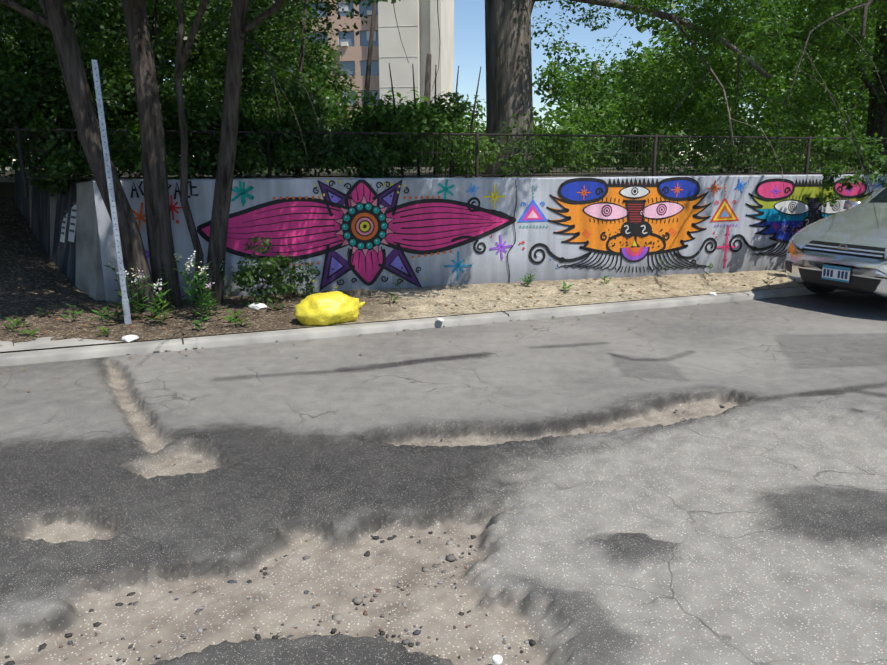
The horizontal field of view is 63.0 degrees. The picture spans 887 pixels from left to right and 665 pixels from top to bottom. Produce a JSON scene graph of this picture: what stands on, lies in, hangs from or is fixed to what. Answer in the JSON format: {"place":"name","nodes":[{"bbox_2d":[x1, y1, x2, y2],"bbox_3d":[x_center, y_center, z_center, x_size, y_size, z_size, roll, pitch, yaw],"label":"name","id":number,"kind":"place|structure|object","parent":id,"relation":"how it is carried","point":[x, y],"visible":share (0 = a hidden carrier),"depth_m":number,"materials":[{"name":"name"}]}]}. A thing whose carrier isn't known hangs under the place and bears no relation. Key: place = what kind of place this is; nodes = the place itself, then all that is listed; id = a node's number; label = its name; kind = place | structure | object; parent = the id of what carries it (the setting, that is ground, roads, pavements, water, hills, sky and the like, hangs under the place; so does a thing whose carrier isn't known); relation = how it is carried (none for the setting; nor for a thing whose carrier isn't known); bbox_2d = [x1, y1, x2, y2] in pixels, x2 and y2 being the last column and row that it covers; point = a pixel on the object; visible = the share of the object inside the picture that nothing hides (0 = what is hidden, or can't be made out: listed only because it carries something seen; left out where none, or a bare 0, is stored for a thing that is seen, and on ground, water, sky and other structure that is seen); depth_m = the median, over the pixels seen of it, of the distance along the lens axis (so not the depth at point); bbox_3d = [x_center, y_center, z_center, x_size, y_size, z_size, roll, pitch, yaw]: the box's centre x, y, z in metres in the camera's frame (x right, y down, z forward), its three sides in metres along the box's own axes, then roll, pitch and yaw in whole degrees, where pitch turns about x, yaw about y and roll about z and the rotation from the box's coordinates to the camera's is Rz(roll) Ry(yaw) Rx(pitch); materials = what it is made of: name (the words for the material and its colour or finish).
{"place":"outdoors","nodes":[
{"label":"outdoors","id":0,"kind":"place"},
{"bbox_2d":[0,163,803,352],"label":"verge ground","id":1,"kind":"structure","parent":0,"point":[26,261],"depth_m":7.69,"materials":[{"name":"beige soil"}]},
{"bbox_2d":[15,170,105,300],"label":"concrete wall","id":2,"kind":"structure","parent":1,"relation":"on","point":[64,228],"depth_m":8.16,"materials":[{"name":"concrete"}]},
{"bbox_2d":[91,60,131,342],"bbox_3d":[-2.958,-1.070,6.502,0.176,2.607,0.076,9,16,32],"label":"sign pole","id":3,"kind":"object","parent":1,"relation":"on","point":[124,299],"visible":0.96,"depth_m":6.45,"materials":[{"name":"grey metal"}]},
{"bbox_2d":[0,0,439,312],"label":"tree trunks","id":4,"kind":"object","parent":1,"relation":"on","point":[56,20],"visible":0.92,"depth_m":6.88,"materials":[{"name":"brown plant"}]},
{"bbox_2d":[230,236,318,306],"bbox_3d":[-1.798,-0.645,7.580,0.976,0.781,0.654,-10,17,-37],"label":"bush","id":5,"kind":"object","parent":1,"relation":"on","point":[243,278],"visible":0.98,"depth_m":7.48,"materials":[{"name":"green plant"}]},
{"bbox_2d":[294,291,364,325],"bbox_3d":[-1.071,-0.239,6.861,0.696,0.301,0.464,-7,15,-26],"label":"yellow bag","id":6,"kind":"object","parent":1,"relation":"on","point":[328,308],"visible":0.98,"depth_m":6.70,"materials":[{"name":"yellow plastic"}]},
{"bbox_2d":[0,251,802,335],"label":"weeds","id":7,"kind":"object","parent":1,"relation":"on","point":[207,305],"visible":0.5,"depth_m":6.83,"materials":[{"name":"green plant"}]},
{"bbox_2d":[121,292,716,341],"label":"litter paper scraps","id":8,"kind":"object","parent":1,"relation":"on","point":[128,338],"visible":1,"depth_m":6.88,"materials":[{"name":"white paper"}]},
{"bbox_2d":[0,272,878,390],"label":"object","id":9,"kind":"object","parent":1,"relation":"on","point":[176,311],"visible":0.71,"depth_m":7.46,"materials":[{"name":"brown"}]},
{"bbox_2d":[93,174,886,301],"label":"wall","id":10,"kind":"structure","parent":1,"relation":"on","point":[489,265],"depth_m":8.56,"materials":[{"name":"grey paint"}]},
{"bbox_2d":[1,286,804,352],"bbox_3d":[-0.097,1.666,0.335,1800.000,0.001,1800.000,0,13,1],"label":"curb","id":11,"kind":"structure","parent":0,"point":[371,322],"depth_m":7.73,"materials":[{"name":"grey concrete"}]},
{"bbox_2d":[0,161,862,196],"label":"terrace","id":12,"kind":"structure","parent":0,"point":[7,187],"depth_m":16.74,"materials":[{"name":"concrete"}]},
{"bbox_2d":[0,0,170,181],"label":"foliage","id":13,"kind":"object","parent":12,"relation":"on","point":[17,14],"visible":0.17,"depth_m":8.38,"materials":[{"name":"green plant"}]},
{"bbox_2d":[0,0,408,196],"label":"tree","id":14,"kind":"object","parent":12,"relation":"on","point":[254,68],"visible":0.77,"depth_m":8.18,"materials":[{"name":"green plant"}]},
{"bbox_2d":[270,0,453,128],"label":"apartment tower","id":15,"kind":"structure","parent":12,"relation":"on","point":[417,22],"depth_m":76.23,"materials":[{"name":"concrete"}]},
{"bbox_2d":[316,63,551,177],"bbox_3d":[-0.105,-2.585,9.431,3.123,1.667,1.893,-7,15,-26],"label":"bush","id":16,"kind":"object","parent":12,"relation":"on","point":[416,118],"visible":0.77,"depth_m":9.05,"materials":[{"name":"green plant"}]},
{"bbox_2d":[0,0,874,168],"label":"treeline","id":17,"kind":"object","parent":12,"relation":"on","point":[641,28],"visible":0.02,"depth_m":32.21,"materials":[{"name":"green plant"}]},
{"bbox_2d":[0,0,875,174],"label":"trees","id":18,"kind":"object","parent":12,"relation":"on","point":[820,124],"visible":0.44,"depth_m":17.63,"materials":[{"name":"green plant"}]},
{"bbox_2d":[6,126,886,196],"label":"fence","id":19,"kind":"object","parent":12,"relation":"on","point":[17,129],"visible":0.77,"depth_m":8.74,"materials":[{"name":"metal"}]},
{"bbox_2d":[267,0,814,195],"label":"cottonwood tree","id":20,"kind":"object","parent":12,"relation":"on","point":[508,54],"visible":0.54,"depth_m":10.95,"materials":[{"name":"brown plant"}]},
{"bbox_2d":[534,0,886,227],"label":"tree","id":21,"kind":"object","parent":12,"relation":"on","point":[745,39],"visible":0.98,"depth_m":11.33,"materials":[{"name":"green plant"}]},
{"bbox_2d":[3,0,867,160],"label":"sky","id":22,"kind":"structure","parent":0,"point":[469,15],"materials":[{"name":"blue"}]},
{"bbox_2d":[0,291,886,664],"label":"road","id":23,"kind":"structure","parent":0,"point":[600,499],"depth_m":3.44,"materials":[{"name":"grey asphalt"}]},
{"bbox_2d":[4,405,725,664],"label":"gravel stones","id":24,"kind":"object","parent":23,"relation":"on","point":[359,600],"visible":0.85,"depth_m":2.65,"materials":[{"name":"grey gravel"}]},
{"bbox_2d":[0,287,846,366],"bbox_3d":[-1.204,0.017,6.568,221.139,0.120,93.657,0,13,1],"label":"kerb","id":25,"kind":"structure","parent":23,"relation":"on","point":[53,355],"depth_m":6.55,"materials":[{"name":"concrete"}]},
{"bbox_2d":[492,655,502,664],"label":"bottle cap","id":26,"kind":"object","parent":23,"relation":"on","point":[497,659],"visible":1,"depth_m":2.33,"materials":[{"name":"white plastic"}]},
{"bbox_2d":[785,184,886,296],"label":"car","id":27,"kind":"object","parent":23,"relation":"on","point":[845,250],"visible":1,"depth_m":7.62,"materials":[{"name":"white paint"}]},
{"bbox_2d":[131,177,883,289],"bbox_3d":[8.464,-1.695,10.890,24.463,1.336,0.017,-4,14,-16],"label":"mural","id":28,"kind":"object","parent":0,"point":[631,221],"depth_m":8.51}
]}

